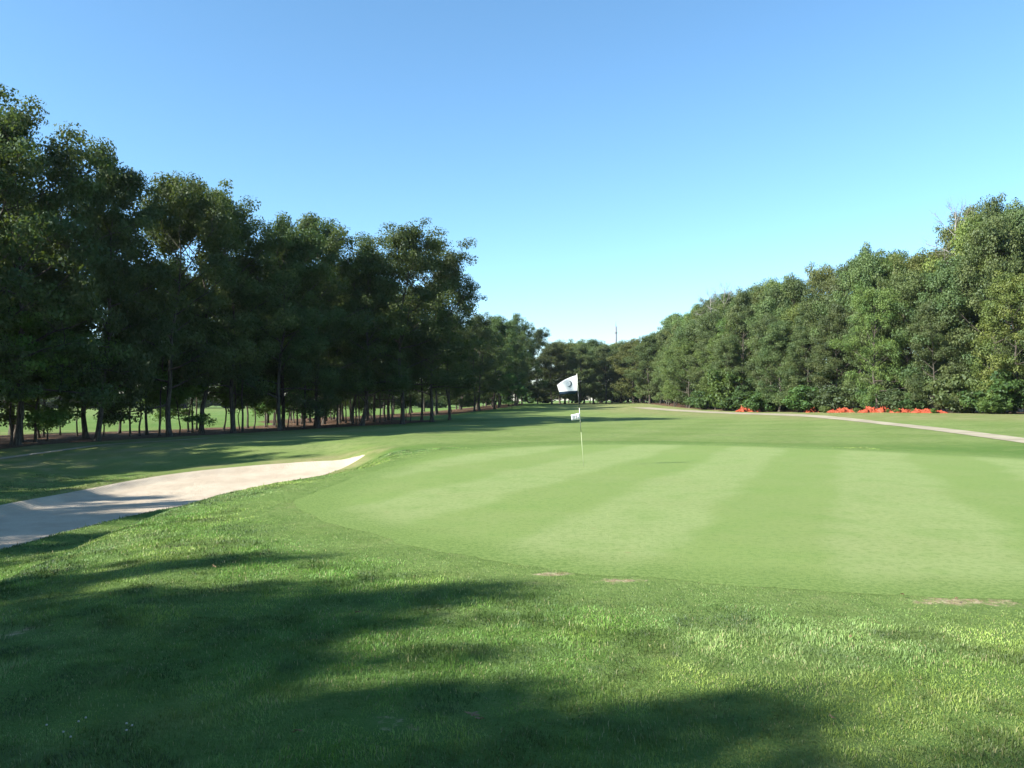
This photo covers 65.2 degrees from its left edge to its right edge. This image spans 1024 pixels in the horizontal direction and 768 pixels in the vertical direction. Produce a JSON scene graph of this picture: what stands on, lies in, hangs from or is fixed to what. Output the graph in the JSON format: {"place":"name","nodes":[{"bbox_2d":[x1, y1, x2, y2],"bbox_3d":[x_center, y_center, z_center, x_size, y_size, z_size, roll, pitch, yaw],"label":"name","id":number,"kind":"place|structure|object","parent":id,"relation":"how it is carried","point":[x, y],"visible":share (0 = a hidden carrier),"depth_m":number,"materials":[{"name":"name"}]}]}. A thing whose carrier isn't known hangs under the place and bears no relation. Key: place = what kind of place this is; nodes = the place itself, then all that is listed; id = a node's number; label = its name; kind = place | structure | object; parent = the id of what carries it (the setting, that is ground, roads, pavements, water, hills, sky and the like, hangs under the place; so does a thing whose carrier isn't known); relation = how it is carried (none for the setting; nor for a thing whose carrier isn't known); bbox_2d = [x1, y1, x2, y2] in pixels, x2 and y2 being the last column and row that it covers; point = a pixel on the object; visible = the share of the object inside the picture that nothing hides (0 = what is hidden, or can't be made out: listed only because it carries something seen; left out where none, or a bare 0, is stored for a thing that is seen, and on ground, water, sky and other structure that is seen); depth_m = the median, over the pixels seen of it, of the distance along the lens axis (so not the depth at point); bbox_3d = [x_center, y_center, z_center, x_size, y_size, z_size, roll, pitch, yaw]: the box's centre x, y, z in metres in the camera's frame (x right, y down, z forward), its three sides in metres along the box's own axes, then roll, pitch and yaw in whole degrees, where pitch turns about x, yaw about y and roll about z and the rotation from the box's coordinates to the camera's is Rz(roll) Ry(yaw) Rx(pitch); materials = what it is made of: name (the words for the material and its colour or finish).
{"place":"outdoors","nodes":[
{"label":"outdoors","id":0,"kind":"place"},
{"bbox_2d":[0,401,1023,767],"bbox_3d":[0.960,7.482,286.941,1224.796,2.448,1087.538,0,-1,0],"label":"ground","id":1,"kind":"structure","parent":0,"point":[216,445],"depth_m":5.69,"materials":[{"name":"green plant"}]},
{"bbox_2d":[0,201,55,426],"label":"oak tree","id":2,"kind":"object","parent":1,"relation":"on","point":[4,418],"visible":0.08,"depth_m":38.83,"materials":[{"name":"green plant"}]},
{"bbox_2d":[0,245,64,441],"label":"slender tree","id":3,"kind":"object","parent":1,"relation":"on","point":[46,298],"visible":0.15,"depth_m":37.52,"materials":[{"name":"green plant"}]},
{"bbox_2d":[0,305,95,444],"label":"sapling","id":4,"kind":"object","parent":1,"relation":"on","point":[57,418],"visible":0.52,"depth_m":35.39,"materials":[{"name":"green plant"}]},
{"bbox_2d":[13,362,85,439],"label":"sapling","id":5,"kind":"object","parent":1,"relation":"on","point":[68,398],"visible":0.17,"depth_m":40.08,"materials":[{"name":"green plant"}]},
{"bbox_2d":[0,299,126,441],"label":"sapling","id":6,"kind":"object","parent":1,"relation":"on","point":[39,328],"visible":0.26,"depth_m":37.80,"materials":[{"name":"green plant"}]},
{"bbox_2d":[0,84,137,410],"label":"oak tree","id":7,"kind":"object","parent":1,"relation":"on","point":[45,225],"visible":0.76,"depth_m":34.18,"materials":[{"name":"green plant"}]},
{"bbox_2d":[0,84,159,445],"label":"oak tree","id":8,"kind":"object","parent":1,"relation":"on","point":[61,157],"visible":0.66,"depth_m":35.44,"materials":[{"name":"green plant"}]},
{"bbox_2d":[1,194,159,437],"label":"oak tree","id":9,"kind":"object","parent":1,"relation":"on","point":[109,377],"visible":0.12,"depth_m":40.87,"materials":[{"name":"green plant"}]},
{"bbox_2d":[26,137,183,440],"bbox_3d":[-19.986,-4.617,39.287,7.248,15.314,7.538,1,-1,-33],"label":"oak tree","id":10,"kind":"object","parent":1,"relation":"on","point":[126,188],"visible":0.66,"depth_m":38.96,"materials":[{"name":"green plant"}]},
{"bbox_2d":[92,334,190,435],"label":"sapling","id":11,"kind":"object","parent":1,"relation":"on","point":[163,395],"visible":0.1,"depth_m":44.61,"materials":[{"name":"green plant"}]},
{"bbox_2d":[106,256,180,434],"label":"slender tree","id":12,"kind":"object","parent":1,"relation":"on","point":[146,421],"visible":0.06,"depth_m":45.75,"materials":[{"name":"green plant"}]},
{"bbox_2d":[129,286,196,435],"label":"slender tree","id":13,"kind":"object","parent":1,"relation":"on","point":[184,369],"visible":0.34,"depth_m":43.73,"materials":[{"name":"green plant"}]},
{"bbox_2d":[76,170,265,436],"bbox_3d":[-17.992,-4.313,42.958,8.246,14.776,10.310,-1,-2,41],"label":"oak tree","id":14,"kind":"object","parent":1,"relation":"on","point":[180,203],"visible":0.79,"depth_m":42.51,"materials":[{"name":"green plant"}]},
{"bbox_2d":[140,352,216,434],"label":"sapling","id":15,"kind":"object","parent":1,"relation":"on","point":[182,397],"visible":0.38,"depth_m":44.98,"materials":[{"name":"green plant"}]},
{"bbox_2d":[0,455,363,548],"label":"sand bunker","id":16,"kind":"object","parent":1,"relation":"in","point":[25,521],"visible":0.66,"depth_m":23.69},
{"bbox_2d":[149,342,237,431],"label":"sapling","id":17,"kind":"object","parent":1,"relation":"on","point":[184,412],"visible":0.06,"depth_m":50.34,"materials":[{"name":"green plant"}]},
{"bbox_2d":[129,177,299,433],"bbox_3d":[-17.362,-4.561,46.526,9.772,15.430,8.416,-1,-1,37],"label":"oak tree","id":18,"kind":"object","parent":1,"relation":"on","point":[247,353],"visible":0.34,"depth_m":45.23,"materials":[{"name":"green plant"}]},
{"bbox_2d":[162,186,302,432],"bbox_3d":[-16.968,-4.128,47.596,8.323,14.508,9.088,1,-1,-28],"label":"oak tree","id":19,"kind":"object","parent":1,"relation":"on","point":[228,206],"visible":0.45,"depth_m":46.53,"materials":[{"name":"green plant"}]},
{"bbox_2d":[209,254,277,431],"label":"slender tree","id":20,"kind":"object","parent":1,"relation":"on","point":[255,334],"visible":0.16,"depth_m":48.60,"materials":[{"name":"green plant"}]},
{"bbox_2d":[232,350,284,428],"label":"sapling","id":21,"kind":"object","parent":1,"relation":"on","point":[270,401],"visible":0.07,"depth_m":55.04,"materials":[{"name":"green plant"}]},
{"bbox_2d":[210,211,349,430],"bbox_3d":[-14.986,-3.876,50.203,8.390,13.974,8.930,1,-1,-24],"label":"oak tree","id":22,"kind":"object","parent":1,"relation":"on","point":[314,244],"visible":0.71,"depth_m":48.57,"materials":[{"name":"green plant"}]},
{"bbox_2d":[212,255,352,428],"bbox_3d":[-15.627,-2.928,53.679,9.764,12.238,7.809,0,-1,-14],"label":"oak tree","id":23,"kind":"object","parent":1,"relation":"on","point":[326,299],"visible":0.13,"depth_m":53.10,"materials":[{"name":"green plant"}]},
{"bbox_2d":[259,307,306,428],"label":"slender tree","id":24,"kind":"object","parent":1,"relation":"on","point":[271,370],"visible":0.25,"depth_m":51.69,"materials":[{"name":"green plant"}]},
{"bbox_2d":[276,275,337,428],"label":"slender tree","id":25,"kind":"object","parent":1,"relation":"on","point":[314,358],"visible":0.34,"depth_m":51.34,"materials":[{"name":"green plant"}]},
{"bbox_2d":[269,211,383,427],"bbox_3d":[-12.797,-4.230,53.658,8.246,14.810,10.310,0,-1,-12],"label":"oak tree","id":26,"kind":"object","parent":1,"relation":"on","point":[337,242],"visible":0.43,"depth_m":51.95,"materials":[{"name":"green plant"}]},
{"bbox_2d":[320,302,360,425],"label":"slender tree","id":27,"kind":"object","parent":1,"relation":"on","point":[345,350],"visible":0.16,"depth_m":57.07,"materials":[{"name":"green plant"}]},
{"bbox_2d":[306,231,416,425],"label":"oak tree","id":28,"kind":"object","parent":1,"relation":"on","point":[355,305],"visible":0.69,"depth_m":55.45,"materials":[{"name":"green plant"}]},
{"bbox_2d":[314,268,414,423],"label":"oak tree","id":29,"kind":"object","parent":1,"relation":"on","point":[353,404],"visible":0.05,"depth_m":60.53,"materials":[{"name":"green plant"}]},
{"bbox_2d":[348,312,424,421],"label":"oak tree","id":30,"kind":"object","parent":1,"relation":"on","point":[413,399],"visible":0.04,"depth_m":66.19,"materials":[{"name":"green plant"}]},
{"bbox_2d":[351,281,429,419],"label":"oak tree","id":31,"kind":"object","parent":1,"relation":"on","point":[371,398],"visible":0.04,"depth_m":70.47,"materials":[{"name":"green plant"}]},
{"bbox_2d":[325,217,486,423],"bbox_3d":[-8.055,-4.383,57.428,10.603,15.059,9.710,1,-2,-44],"label":"oak tree","id":32,"kind":"object","parent":1,"relation":"on","point":[402,239],"visible":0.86,"depth_m":57.16,"materials":[{"name":"green plant"}]},
{"bbox_2d":[399,283,458,420],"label":"slender tree","id":33,"kind":"object","parent":1,"relation":"on","point":[415,359],"visible":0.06,"depth_m":66.18,"materials":[{"name":"green plant"}]},
{"bbox_2d":[377,237,483,421],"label":"oak tree","id":34,"kind":"object","parent":1,"relation":"on","point":[452,260],"visible":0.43,"depth_m":61.33,"materials":[{"name":"green plant"}]},
{"bbox_2d":[405,272,487,419],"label":"oak tree","id":35,"kind":"object","parent":1,"relation":"on","point":[463,328],"visible":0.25,"depth_m":64.80,"materials":[{"name":"green plant"}]},
{"bbox_2d":[444,312,512,410],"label":"oak tree","id":36,"kind":"object","parent":1,"relation":"on","point":[478,328],"visible":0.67,"depth_m":106.23,"materials":[{"name":"green plant"}]},
{"bbox_2d":[452,322,513,410],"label":"oak tree","id":37,"kind":"object","parent":1,"relation":"on","point":[499,363],"visible":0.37,"depth_m":109.92,"materials":[{"name":"green plant"}]},
{"bbox_2d":[464,314,532,408],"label":"oak tree","id":38,"kind":"object","parent":1,"relation":"on","point":[501,325],"visible":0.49,"depth_m":117.45,"materials":[{"name":"green plant"}]},
{"bbox_2d":[497,373,527,404],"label":"sapling","id":39,"kind":"object","parent":1,"relation":"on","point":[521,387],"visible":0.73,"depth_m":117.79,"materials":[{"name":"green plant"}]},
{"bbox_2d":[506,313,548,404],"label":"oak tree","id":40,"kind":"object","parent":1,"relation":"on","point":[524,327],"visible":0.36,"depth_m":145.73,"materials":[{"name":"green plant"}]},
{"bbox_2d":[523,327,556,403],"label":"oak tree","id":41,"kind":"object","parent":1,"relation":"on","point":[538,335],"visible":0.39,"depth_m":174.30,"materials":[{"name":"green plant"}]},
{"bbox_2d":[527,341,572,403],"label":"oak tree","id":42,"kind":"object","parent":1,"relation":"on","point":[554,350],"visible":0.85,"depth_m":157.33,"materials":[{"name":"green plant"}]},
{"bbox_2d":[535,339,591,403],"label":"oak tree","id":43,"kind":"object","parent":1,"relation":"on","point":[565,346],"visible":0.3,"depth_m":164.37,"materials":[{"name":"green plant"}]},
{"bbox_2d":[558,343,604,403],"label":"oak tree","id":44,"kind":"object","parent":1,"relation":"on","point":[576,357],"visible":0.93,"depth_m":159.36,"materials":[{"name":"green plant"}]},
{"bbox_2d":[577,338,615,403],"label":"oak tree","id":45,"kind":"object","parent":1,"relation":"on","point":[592,344],"visible":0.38,"depth_m":169.20,"materials":[{"name":"green plant"}]},
{"bbox_2d":[586,344,626,403],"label":"oak tree","id":46,"kind":"object","parent":1,"relation":"on","point":[601,352],"visible":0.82,"depth_m":163.63,"materials":[{"name":"green plant"}]},
{"bbox_2d":[600,340,638,402],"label":"oak tree","id":47,"kind":"object","parent":1,"relation":"on","point":[615,346],"visible":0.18,"depth_m":171.11,"materials":[{"name":"green plant"}]},
{"bbox_2d":[607,338,649,402],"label":"oak tree","id":48,"kind":"object","parent":1,"relation":"on","point":[626,346],"visible":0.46,"depth_m":158.86,"materials":[{"name":"green plant"}]},
{"bbox_2d":[622,334,664,403],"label":"oak tree","id":49,"kind":"object","parent":1,"relation":"on","point":[648,346],"visible":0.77,"depth_m":149.43,"materials":[{"name":"green plant"}]},
{"bbox_2d":[293,444,1023,598],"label":"putting green","id":50,"kind":"object","parent":1,"relation":"on","point":[934,525],"visible":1,"depth_m":11.28,"materials":[{"name":"green plant"}]},
{"bbox_2d":[557,374,583,465],"bbox_3d":[1.402,0.875,19.210,0.641,2.241,0.108,0,-1,0],"label":"flagstick","id":51,"kind":"object","parent":50,"relation":"on","point":[568,385],"visible":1,"depth_m":19.21,"materials":[{"name":"white fabric"}]},
{"bbox_2d":[658,343,689,406],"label":"woodland tree","id":52,"kind":"object","parent":1,"relation":"on","point":[670,396],"visible":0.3,"depth_m":122.58,"materials":[{"name":"green plant"}]},
{"bbox_2d":[660,326,702,406],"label":"woodland tree","id":53,"kind":"object","parent":1,"relation":"on","point":[689,335],"visible":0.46,"depth_m":117.34,"materials":[{"name":"green plant"}]},
{"bbox_2d":[659,337,704,407],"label":"woodland tree","id":54,"kind":"object","parent":1,"relation":"on","point":[684,348],"visible":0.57,"depth_m":114.42,"materials":[{"name":"green plant"}]},
{"bbox_2d":[688,389,712,409],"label":"shrub","id":55,"kind":"object","parent":1,"relation":"on","point":[700,402],"visible":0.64,"depth_m":104.76,"materials":[{"name":"green plant"}]},
{"bbox_2d":[685,330,725,408],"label":"woodland tree","id":56,"kind":"object","parent":1,"relation":"on","point":[702,344],"visible":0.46,"depth_m":109.51,"materials":[{"name":"green plant"}]},
{"bbox_2d":[679,308,744,389],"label":"woodland tree","id":57,"kind":"object","parent":1,"relation":"on","point":[708,323],"visible":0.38,"depth_m":113.70,"materials":[{"name":"green plant"}]},
{"bbox_2d":[693,334,738,409],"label":"woodland tree","id":58,"kind":"object","parent":1,"relation":"on","point":[704,380],"visible":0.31,"depth_m":104.01,"materials":[{"name":"green plant"}]},
{"bbox_2d":[703,368,743,410],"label":"shrub","id":59,"kind":"object","parent":1,"relation":"on","point":[732,378],"visible":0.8,"depth_m":96.69,"materials":[{"name":"green plant"}]},
{"bbox_2d":[703,334,748,394],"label":"woodland tree","id":60,"kind":"object","parent":1,"relation":"on","point":[725,345],"visible":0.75,"depth_m":98.10,"materials":[{"name":"green plant"}]},
{"bbox_2d":[707,316,752,386],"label":"woodland tree","id":61,"kind":"object","parent":1,"relation":"on","point":[722,322],"visible":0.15,"depth_m":107.63,"materials":[{"name":"green plant"}]},
{"bbox_2d":[715,385,755,410],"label":"shrub","id":62,"kind":"object","parent":1,"relation":"on","point":[740,395],"visible":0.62,"depth_m":94.86,"materials":[{"name":"green plant"}]},
{"bbox_2d":[709,290,763,386],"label":"woodland tree","id":63,"kind":"object","parent":1,"relation":"on","point":[743,311],"visible":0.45,"depth_m":101.81,"materials":[{"name":"green plant"}]},
{"bbox_2d":[740,389,776,411],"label":"shrub","id":64,"kind":"object","parent":1,"relation":"on","point":[754,402],"visible":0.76,"depth_m":87.60,"materials":[{"name":"green plant"}]},
{"bbox_2d":[738,297,789,390],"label":"woodland tree","id":65,"kind":"object","parent":1,"relation":"on","point":[765,307],"visible":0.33,"depth_m":96.25,"materials":[{"name":"green plant"}]},
{"bbox_2d":[744,311,785,394],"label":"woodland tree","id":66,"kind":"object","parent":1,"relation":"on","point":[759,329],"visible":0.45,"depth_m":91.94,"materials":[{"name":"green plant"}]},
{"bbox_2d":[749,319,801,411],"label":"woodland tree","id":67,"kind":"object","parent":1,"relation":"on","point":[780,333],"visible":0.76,"depth_m":86.16,"materials":[{"name":"green plant"}]},
{"bbox_2d":[757,272,816,379],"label":"woodland tree","id":68,"kind":"object","parent":1,"relation":"on","point":[794,288],"visible":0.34,"depth_m":96.36,"materials":[{"name":"green plant"}]},
{"bbox_2d":[773,304,825,392],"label":"woodland tree","id":69,"kind":"object","parent":1,"relation":"on","point":[790,314],"visible":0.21,"depth_m":90.75,"materials":[{"name":"green plant"}]},
{"bbox_2d":[779,385,820,411],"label":"shrub","id":70,"kind":"object","parent":1,"relation":"on","point":[799,401],"visible":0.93,"depth_m":79.51,"materials":[{"name":"green plant"}]},
{"bbox_2d":[776,323,841,397],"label":"woodland tree","id":71,"kind":"object","parent":1,"relation":"on","point":[801,335],"visible":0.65,"depth_m":82.68,"materials":[{"name":"green plant"}]},
{"bbox_2d":[788,261,838,389],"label":"woodland tree","id":72,"kind":"object","parent":1,"relation":"on","point":[815,276],"visible":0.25,"depth_m":100.30,"materials":[{"name":"green plant"}]},
{"bbox_2d":[777,289,856,411],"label":"woodland tree","id":73,"kind":"object","parent":1,"relation":"on","point":[809,312],"visible":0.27,"depth_m":85.22,"materials":[{"name":"green plant"}]},
{"bbox_2d":[804,384,852,409],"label":"shrub","id":74,"kind":"object","parent":1,"relation":"on","point":[828,392],"visible":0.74,"depth_m":76.11,"materials":[{"name":"green plant"}]},
{"bbox_2d":[802,301,864,387],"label":"woodland tree","id":75,"kind":"object","parent":1,"relation":"on","point":[838,317],"visible":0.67,"depth_m":78.61,"materials":[{"name":"green plant"}]},
{"bbox_2d":[818,253,857,408],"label":"woodland tree","id":76,"kind":"object","parent":1,"relation":"on","point":[834,287],"visible":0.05,"depth_m":95.79,"materials":[{"name":"green plant"}]},
{"bbox_2d":[830,383,867,409],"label":"shrub","id":77,"kind":"object","parent":1,"relation":"on","point":[850,401],"visible":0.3,"depth_m":74.22,"materials":[{"name":"green plant"}]},
{"bbox_2d":[810,253,893,390],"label":"woodland tree","id":78,"kind":"object","parent":1,"relation":"on","point":[866,271],"visible":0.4,"depth_m":79.15,"materials":[{"name":"green plant"}]},
{"bbox_2d":[835,292,900,399],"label":"woodland tree","id":79,"kind":"object","parent":1,"relation":"on","point":[859,334],"visible":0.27,"depth_m":73.87,"materials":[{"name":"green plant"}]},
{"bbox_2d":[826,280,923,408],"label":"woodland tree","id":80,"kind":"object","parent":1,"relation":"on","point":[861,297],"visible":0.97,"depth_m":69.80,"materials":[{"name":"green plant"}]},
{"bbox_2d":[873,388,907,410],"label":"shrub","id":81,"kind":"object","parent":1,"relation":"on","point":[892,397],"visible":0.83,"depth_m":68.04,"materials":[{"name":"green plant"}]},
{"bbox_2d":[859,248,936,393],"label":"woodland tree","id":82,"kind":"object","parent":1,"relation":"on","point":[889,268],"visible":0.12,"depth_m":78.88,"materials":[{"name":"green plant"}]},
{"bbox_2d":[858,267,951,393],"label":"woodland tree","id":83,"kind":"object","parent":1,"relation":"on","point":[909,286],"visible":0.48,"depth_m":71.32,"materials":[{"name":"green plant"}]},
{"bbox_2d":[896,391,932,409],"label":"shrub","id":84,"kind":"object","parent":1,"relation":"on","point":[917,404],"visible":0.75,"depth_m":66.63,"materials":[{"name":"green plant"}]},
{"bbox_2d":[875,246,984,408],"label":"woodland tree","id":85,"kind":"object","parent":1,"relation":"on","point":[913,263],"visible":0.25,"depth_m":74.31,"materials":[{"name":"green plant"}]},
{"bbox_2d":[903,298,967,406],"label":"woodland tree","id":86,"kind":"object","parent":1,"relation":"on","point":[926,312],"visible":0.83,"depth_m":65.10,"materials":[{"name":"green plant"}]},
{"bbox_2d":[891,254,991,399],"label":"woodland tree","id":87,"kind":"object","parent":1,"relation":"on","point":[943,277],"visible":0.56,"depth_m":66.03,"materials":[{"name":"green plant"}]},
{"bbox_2d":[922,196,976,297],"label":"bare tree","id":88,"kind":"object","parent":1,"relation":"on","point":[955,213],"visible":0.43,"depth_m":74.53,"materials":[{"name":"grey plant"}]},
{"bbox_2d":[922,371,984,412],"bbox_3d":[34.002,0.675,60.489,5.057,3.322,5.256,0,-1,14],"label":"shrub","id":89,"kind":"object","parent":1,"relation":"on","point":[949,389],"visible":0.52,"depth_m":60.23,"materials":[{"name":"green plant"}]},
{"bbox_2d":[916,204,991,375],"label":"woodland tree","id":90,"kind":"object","parent":1,"relation":"on","point":[945,232],"visible":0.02,"depth_m":77.07,"materials":[{"name":"green plant"}]},
{"bbox_2d":[920,211,1011,376],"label":"woodland tree","id":91,"kind":"object","parent":1,"relation":"on","point":[959,240],"visible":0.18,"depth_m":68.23,"materials":[{"name":"green plant"}]},
{"bbox_2d":[935,211,1023,412],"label":"woodland tree","id":92,"kind":"object","parent":1,"relation":"on","point":[991,237],"visible":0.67,"depth_m":62.84,"materials":[{"name":"green plant"}]},
{"bbox_2d":[944,191,1016,369],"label":"woodland tree","id":93,"kind":"object","parent":1,"relation":"on","point":[991,207],"visible":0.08,"depth_m":71.48,"materials":[{"name":"green plant"}]},
{"bbox_2d":[957,369,1023,413],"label":"shrub","id":94,"kind":"object","parent":1,"relation":"on","point":[1013,392],"visible":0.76,"depth_m":56.63,"materials":[{"name":"green plant"}]},
{"bbox_2d":[964,269,1023,413],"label":"woodland tree","id":95,"kind":"object","parent":1,"relation":"on","point":[1006,290],"visible":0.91,"depth_m":57.73,"materials":[{"name":"green plant"}]},
{"bbox_2d":[976,392,1014,413],"bbox_3d":[33.600,1.351,55.665,2.351,1.611,2.348,-1,-1,32],"label":"shrub","id":96,"kind":"object","parent":1,"relation":"on","point":[990,403],"visible":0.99,"depth_m":55.33,"materials":[{"name":"green plant"}]},
{"bbox_2d":[972,197,1023,411],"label":"woodland tree","id":97,"kind":"object","parent":1,"relation":"on","point":[1016,214],"visible":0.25,"depth_m":64.70,"materials":[{"name":"green plant"}]},
{"bbox_2d":[0,0,1023,400],"label":"sky","id":98,"kind":"structure","parent":0,"point":[608,164],"materials":[{"name":"blue"}]},
{"bbox_2d":[631,407,1023,442],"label":"cart path","id":99,"kind":"structure","parent":0,"point":[999,437],"depth_m":45.36,"materials":[{"name":"beige concrete"}]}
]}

